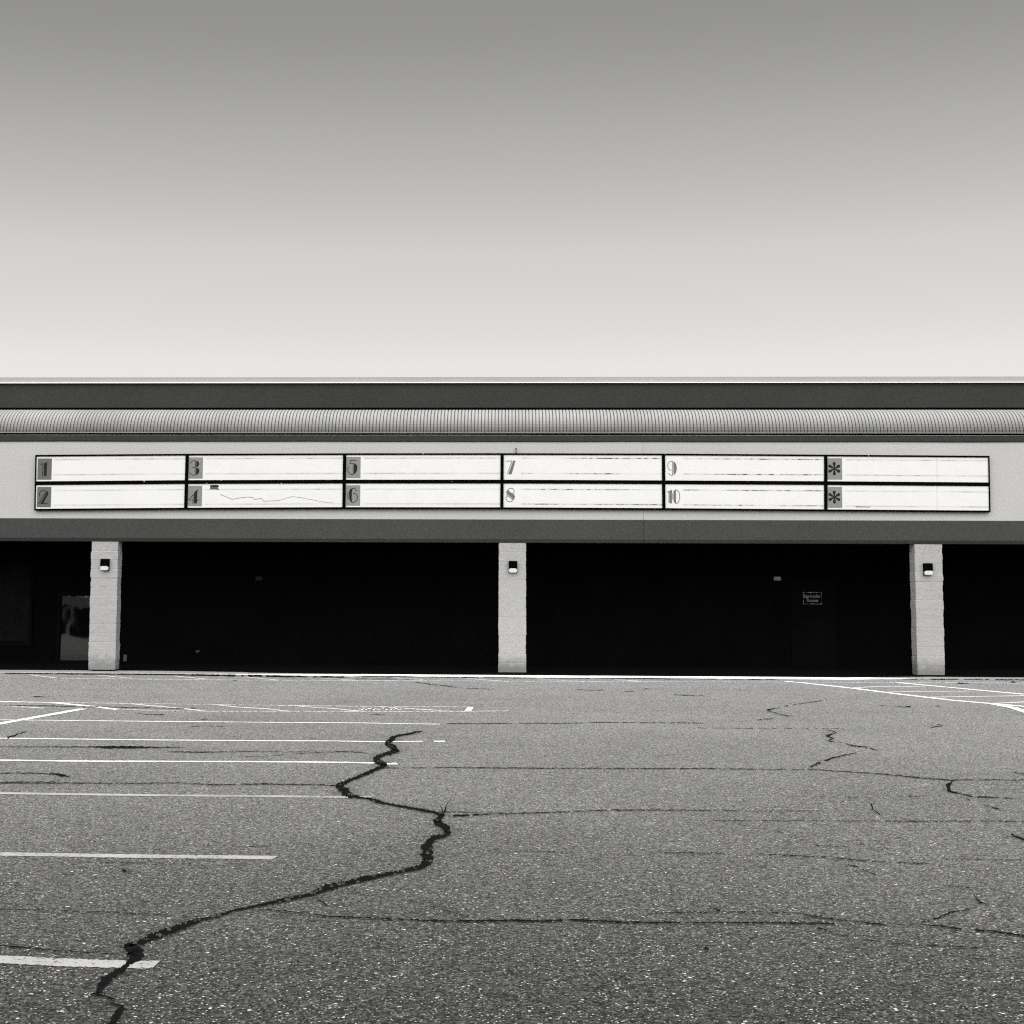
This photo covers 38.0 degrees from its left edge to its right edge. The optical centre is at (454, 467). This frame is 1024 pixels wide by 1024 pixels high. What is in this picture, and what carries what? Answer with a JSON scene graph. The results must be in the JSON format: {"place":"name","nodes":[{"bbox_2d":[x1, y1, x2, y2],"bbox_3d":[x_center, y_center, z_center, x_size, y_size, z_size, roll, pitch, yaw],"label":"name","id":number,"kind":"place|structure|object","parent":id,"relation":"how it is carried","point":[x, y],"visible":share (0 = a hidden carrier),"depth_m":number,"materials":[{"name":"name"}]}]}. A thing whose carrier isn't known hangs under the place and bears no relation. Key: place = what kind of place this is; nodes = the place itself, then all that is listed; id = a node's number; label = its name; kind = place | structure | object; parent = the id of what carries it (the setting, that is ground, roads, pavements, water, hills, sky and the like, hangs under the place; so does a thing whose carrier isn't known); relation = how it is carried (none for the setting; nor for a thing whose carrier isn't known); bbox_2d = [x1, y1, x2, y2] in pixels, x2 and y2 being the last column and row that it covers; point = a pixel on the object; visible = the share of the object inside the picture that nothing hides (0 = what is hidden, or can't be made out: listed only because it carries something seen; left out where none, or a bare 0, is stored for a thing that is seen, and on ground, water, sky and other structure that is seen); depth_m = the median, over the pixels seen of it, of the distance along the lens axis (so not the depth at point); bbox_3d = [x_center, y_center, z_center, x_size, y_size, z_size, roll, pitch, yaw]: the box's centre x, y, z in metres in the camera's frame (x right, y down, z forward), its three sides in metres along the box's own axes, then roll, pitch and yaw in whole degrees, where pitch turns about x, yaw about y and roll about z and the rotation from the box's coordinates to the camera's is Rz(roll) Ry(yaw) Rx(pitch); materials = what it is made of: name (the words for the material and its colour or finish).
{"place":"outdoors","nodes":[
{"label":"outdoors","id":0,"kind":"place"},
{"bbox_2d":[0,673,1023,1023],"bbox_3d":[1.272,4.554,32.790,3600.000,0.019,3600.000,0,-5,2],"label":"parking lot","id":1,"kind":"structure","parent":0,"point":[212,849],"depth_m":9.63,"materials":[{"name":"grey asphalt"}]},
{"bbox_2d":[434,800,449,813],"bbox_3d":[-0.077,2.553,11.240,0.154,0.116,0.054,3,-6,-24],"label":"weed","id":2,"kind":"object","parent":1,"relation":"on","point":[444,809],"visible":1,"depth_m":11.23,"materials":[{"name":"grey plant"}]},
{"bbox_2d":[0,376,1023,674],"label":"cinema building","id":3,"kind":"structure","parent":1,"relation":"on","point":[658,588],"depth_m":34.38,"materials":[{"name":"paint"}]},
{"bbox_2d":[55,592,89,662],"bbox_3d":[-9.106,3.920,36.493,1.315,1.733,0.098,0,-5,2],"label":"entrance door","id":4,"kind":"structure","parent":3,"relation":"in","point":[73,608],"depth_m":36.50,"materials":[{"name":"black glass"}]},
{"bbox_2d":[100,559,109,570],"bbox_3d":[-7.825,2.166,33.264,0.190,0.265,0.125,0,-5,2],"label":"wall lamp","id":5,"kind":"object","parent":3,"relation":"attached to","point":[105,564],"visible":1,"depth_m":33.22,"materials":[{"name":"black metal"}]},
{"bbox_2d":[255,570,263,580],"bbox_3d":[-4.786,2.629,36.437,0.190,0.265,0.125,0,-5,2],"label":"wall lamp","id":6,"kind":"object","parent":3,"relation":"attached to","point":[259,574],"visible":1,"depth_m":36.39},
{"bbox_2d":[34,448,990,511],"bbox_3d":[1.162,0.265,33.113,21.234,1.419,0.130,0,-5,2],"label":"marquee sign","id":7,"kind":"object","parent":3,"relation":"attached to","point":[761,482],"visible":1,"depth_m":33.07,"materials":[{"name":"white plastic"}]},
{"bbox_2d":[509,561,516,572],"bbox_3d":[1.293,2.193,32.927,0.190,0.265,0.125,0,-5,2],"label":"wall lamp","id":8,"kind":"object","parent":3,"relation":"attached to","point":[512,566],"visible":1,"depth_m":32.88,"materials":[{"name":"black metal"}]},
{"bbox_2d":[773,570,780,580],"bbox_3d":[7.802,2.597,35.978,0.190,0.265,0.125,0,-5,2],"label":"wall lamp","id":9,"kind":"object","parent":3,"relation":"attached to","point":[776,575],"visible":1,"depth_m":35.93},
{"bbox_2d":[791,581,836,667],"bbox_3d":[8.671,3.767,35.859,1.076,2.089,0.088,0,-5,2],"label":"service door","id":10,"kind":"structure","parent":3,"relation":"in","point":[813,627],"depth_m":35.87,"materials":[{"name":"black metal"}]},
{"bbox_2d":[802,592,821,604],"bbox_3d":[8.644,3.148,35.921,0.466,0.308,0.016,0,-5,2],"label":"room sign","id":11,"kind":"object","parent":10,"relation":"attached to","point":[812,598],"visible":1,"depth_m":35.91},
{"bbox_2d":[923,563,932,574],"bbox_3d":[10.379,2.222,32.591,0.190,0.265,0.125,0,-5,2],"label":"wall lamp","id":12,"kind":"object","parent":3,"relation":"attached to","point":[927,568],"visible":1,"depth_m":32.54,"materials":[{"name":"black metal"}]},
{"bbox_2d":[0,663,1023,677],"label":"walkway","id":13,"kind":"structure","parent":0,"point":[605,671],"depth_m":33.94,"materials":[{"name":"grey concrete"}]},
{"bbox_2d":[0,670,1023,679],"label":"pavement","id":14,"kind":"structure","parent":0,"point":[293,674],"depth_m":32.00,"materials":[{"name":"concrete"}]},
{"bbox_2d":[0,0,1023,376],"label":"sky","id":15,"kind":"structure","parent":0,"point":[189,188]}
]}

